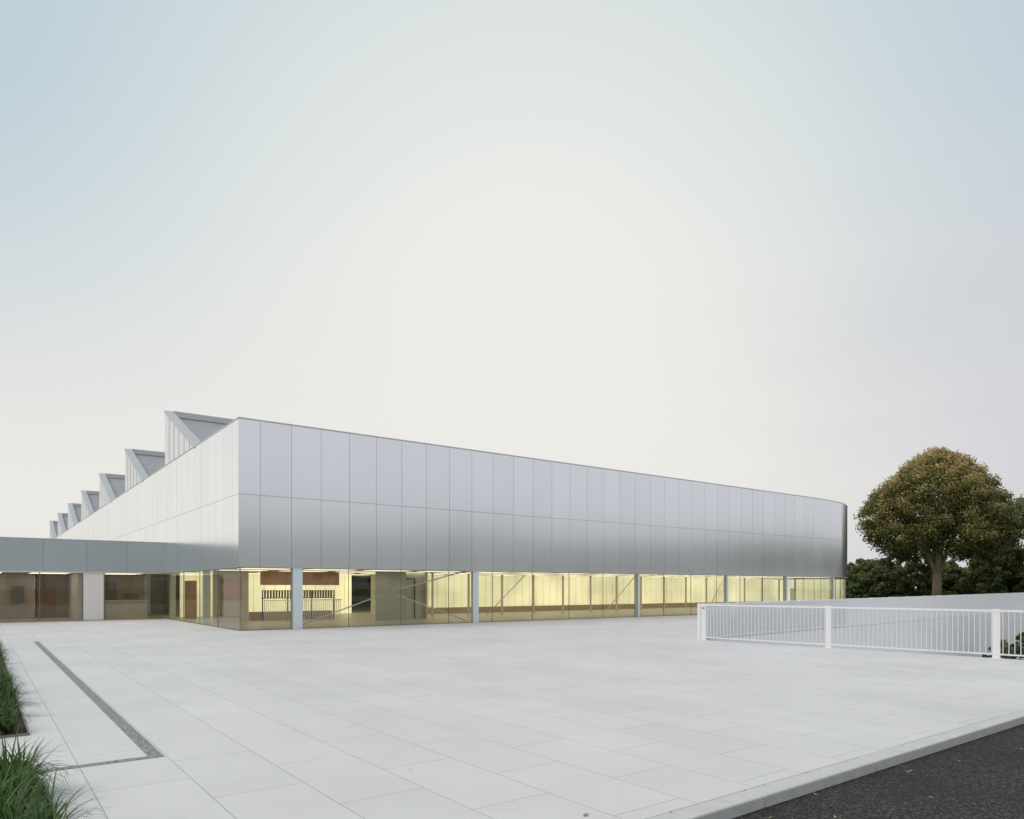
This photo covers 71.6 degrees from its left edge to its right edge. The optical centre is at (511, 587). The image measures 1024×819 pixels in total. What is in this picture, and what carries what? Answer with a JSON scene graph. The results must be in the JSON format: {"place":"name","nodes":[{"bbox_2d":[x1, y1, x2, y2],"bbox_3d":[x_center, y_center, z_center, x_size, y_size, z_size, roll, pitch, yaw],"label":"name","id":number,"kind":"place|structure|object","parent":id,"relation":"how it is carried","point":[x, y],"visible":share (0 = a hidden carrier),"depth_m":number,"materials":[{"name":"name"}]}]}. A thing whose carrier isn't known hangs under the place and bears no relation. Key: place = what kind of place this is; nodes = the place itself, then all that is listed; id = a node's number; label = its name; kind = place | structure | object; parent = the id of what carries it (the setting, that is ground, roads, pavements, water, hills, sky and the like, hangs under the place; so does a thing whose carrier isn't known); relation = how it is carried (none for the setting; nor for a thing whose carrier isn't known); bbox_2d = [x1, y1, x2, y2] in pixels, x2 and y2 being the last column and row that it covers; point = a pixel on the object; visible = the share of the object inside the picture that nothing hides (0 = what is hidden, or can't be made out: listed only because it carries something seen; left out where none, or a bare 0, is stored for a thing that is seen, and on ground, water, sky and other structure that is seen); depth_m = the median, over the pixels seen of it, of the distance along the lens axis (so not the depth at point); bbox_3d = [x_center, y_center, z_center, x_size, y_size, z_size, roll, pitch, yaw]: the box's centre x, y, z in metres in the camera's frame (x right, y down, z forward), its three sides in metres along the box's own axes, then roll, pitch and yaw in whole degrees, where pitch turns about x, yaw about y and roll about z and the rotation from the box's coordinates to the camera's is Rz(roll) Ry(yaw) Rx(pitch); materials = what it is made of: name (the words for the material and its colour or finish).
{"place":"outdoors","nodes":[
{"label":"outdoors","id":0,"kind":"place"},
{"bbox_2d":[0,614,157,621],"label":"floor","id":1,"kind":"structure","parent":0,"point":[41,619],"depth_m":40.02,"materials":[{"name":"grey concrete"}]},
{"bbox_2d":[0,573,143,618],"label":"back wall","id":2,"kind":"structure","parent":1,"relation":"on","point":[125,584],"depth_m":42.77,"materials":[{"name":"brown paint"}]},
{"bbox_2d":[37,583,54,616],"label":"wood doors","id":3,"kind":"structure","parent":2,"relation":"attached to","point":[47,599],"depth_m":42.99,"materials":[{"name":"brown wood"}]},
{"bbox_2d":[11,583,137,601],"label":"cabinets and screens","id":4,"kind":"object","parent":2,"relation":"attached to","point":[17,593],"visible":0.76,"depth_m":42.27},
{"bbox_2d":[2,572,150,574],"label":"ceiling","id":5,"kind":"structure","parent":2,"relation":"on","point":[73,573],"depth_m":41.24,"materials":[{"name":"white paint"}]},
{"bbox_2d":[0,572,135,574],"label":"ceiling light panels","id":6,"kind":"object","parent":5,"relation":"attached to","point":[64,573],"visible":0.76,"depth_m":40.82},
{"bbox_2d":[0,572,163,622],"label":"glazing frame","id":7,"kind":"object","parent":1,"relation":"on","point":[82,605],"visible":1,"depth_m":38.94,"materials":[{"name":"grey metal"}]},
{"bbox_2d":[0,537,164,573],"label":"coping","id":8,"kind":"object","parent":7,"relation":"on","point":[82,540],"visible":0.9,"depth_m":38.77,"materials":[{"name":"metal"}]},
{"bbox_2d":[43,539,43,571],"bbox_3d":[-37.076,-1.725,28.828,41.960,1.710,0.200,0,0,-37],"label":"fascia backing","id":9,"kind":"object","parent":8,"relation":"attached to","point":[43,555],"visible":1,"depth_m":37.80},
{"bbox_2d":[68,573,103,619],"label":"light wall","id":10,"kind":"structure","parent":1,"relation":"on","point":[93,596],"depth_m":39.39,"materials":[{"name":"white paint"}]},
{"bbox_2d":[105,600,149,618],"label":"reception counter","id":11,"kind":"object","parent":1,"relation":"on","point":[125,608],"visible":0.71,"depth_m":41.90,"materials":[{"name":"paint"}]},
{"bbox_2d":[0,538,164,572],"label":"fascia panels","id":12,"kind":"object","parent":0,"point":[20,554],"visible":1,"depth_m":38.79,"materials":[{"name":"grey metal"}]},
{"bbox_2d":[0,599,1023,818],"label":"plaza pavement","id":13,"kind":"structure","parent":0,"point":[626,717],"depth_m":10.16,"materials":[{"name":"white concrete"}]},
{"bbox_2d":[0,639,38,737],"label":"planter bed","id":14,"kind":"object","parent":13,"relation":"on","point":[11,715],"visible":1,"depth_m":9.86,"materials":[{"name":"plant"}]},
{"bbox_2d":[0,723,107,818],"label":"planter bed","id":15,"kind":"object","parent":13,"relation":"on","point":[25,793],"visible":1,"depth_m":5.21,"materials":[{"name":"plant"}]},
{"bbox_2d":[34,641,163,772],"bbox_3d":[-10.269,1.796,15.330,1.190,0.001,20.300,0,0,-37],"label":"drain channel","id":16,"kind":"object","parent":13,"relation":"on","point":[144,745],"visible":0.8,"depth_m":9.46,"materials":[{"name":"grey metal"}]},
{"bbox_2d":[49,410,847,630],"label":"metal clad sports hall","id":17,"kind":"structure","parent":13,"relation":"on","point":[254,524],"depth_m":39.83,"materials":[{"name":"metal"}]},
{"bbox_2d":[697,593,1023,639],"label":"parapet wall","id":18,"kind":"structure","parent":13,"relation":"on","point":[1007,601],"depth_m":37.17,"materials":[{"name":"white paint"}]},
{"bbox_2d":[701,600,1023,658],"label":"white railing","id":19,"kind":"object","parent":13,"relation":"on","point":[827,617],"visible":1,"depth_m":22.30,"materials":[{"name":"metal"}]},
{"bbox_2d":[0,0,1023,588],"label":"sky","id":20,"kind":"structure","parent":0,"point":[767,245],"materials":[{"name":"white"}]},
{"bbox_2d":[34,588,1015,818],"bbox_3d":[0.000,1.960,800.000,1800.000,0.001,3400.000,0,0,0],"label":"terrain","id":21,"kind":"structure","parent":0,"point":[791,594],"depth_m":10.48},
{"bbox_2d":[846,557,1023,597],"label":"shrub mass","id":22,"kind":"object","parent":21,"relation":"on","point":[876,578],"visible":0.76,"depth_m":107.46,"materials":[{"name":"green plant"}]},
{"bbox_2d":[853,446,1023,595],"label":"linden tree","id":23,"kind":"object","parent":21,"relation":"on","point":[965,486],"visible":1,"depth_m":91.46,"materials":[{"name":"green plant"}]},
{"bbox_2d":[966,494,1023,585],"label":"maple tree","id":24,"kind":"object","parent":21,"relation":"on","point":[1013,557],"visible":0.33,"depth_m":105.74,"materials":[{"name":"green plant"}]},
{"bbox_2d":[708,612,1023,658],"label":"sunken courtyard","id":25,"kind":"structure","parent":0,"point":[969,631],"depth_m":39.49,"materials":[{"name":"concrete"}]},
{"bbox_2d":[982,632,1023,659],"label":"courtyard shrubs","id":26,"kind":"object","parent":25,"relation":"on","point":[1008,648],"visible":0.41,"depth_m":41.97,"materials":[{"name":"green plant"}]},
{"bbox_2d":[732,724,1023,818],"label":"road","id":27,"kind":"structure","parent":0,"point":[985,774],"depth_m":6.62,"materials":[{"name":"grey asphalt"}]},
{"bbox_2d":[409,748,1021,817],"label":"fallen leaves","id":28,"kind":"object","parent":27,"relation":"on","point":[814,793],"visible":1,"depth_m":6.32,"materials":[{"name":"brown plant"}]},
{"bbox_2d":[647,709,1023,818],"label":"kerb","id":29,"kind":"structure","parent":27,"relation":"on","point":[734,805],"depth_m":6.92,"materials":[{"name":"concrete"}]}
]}

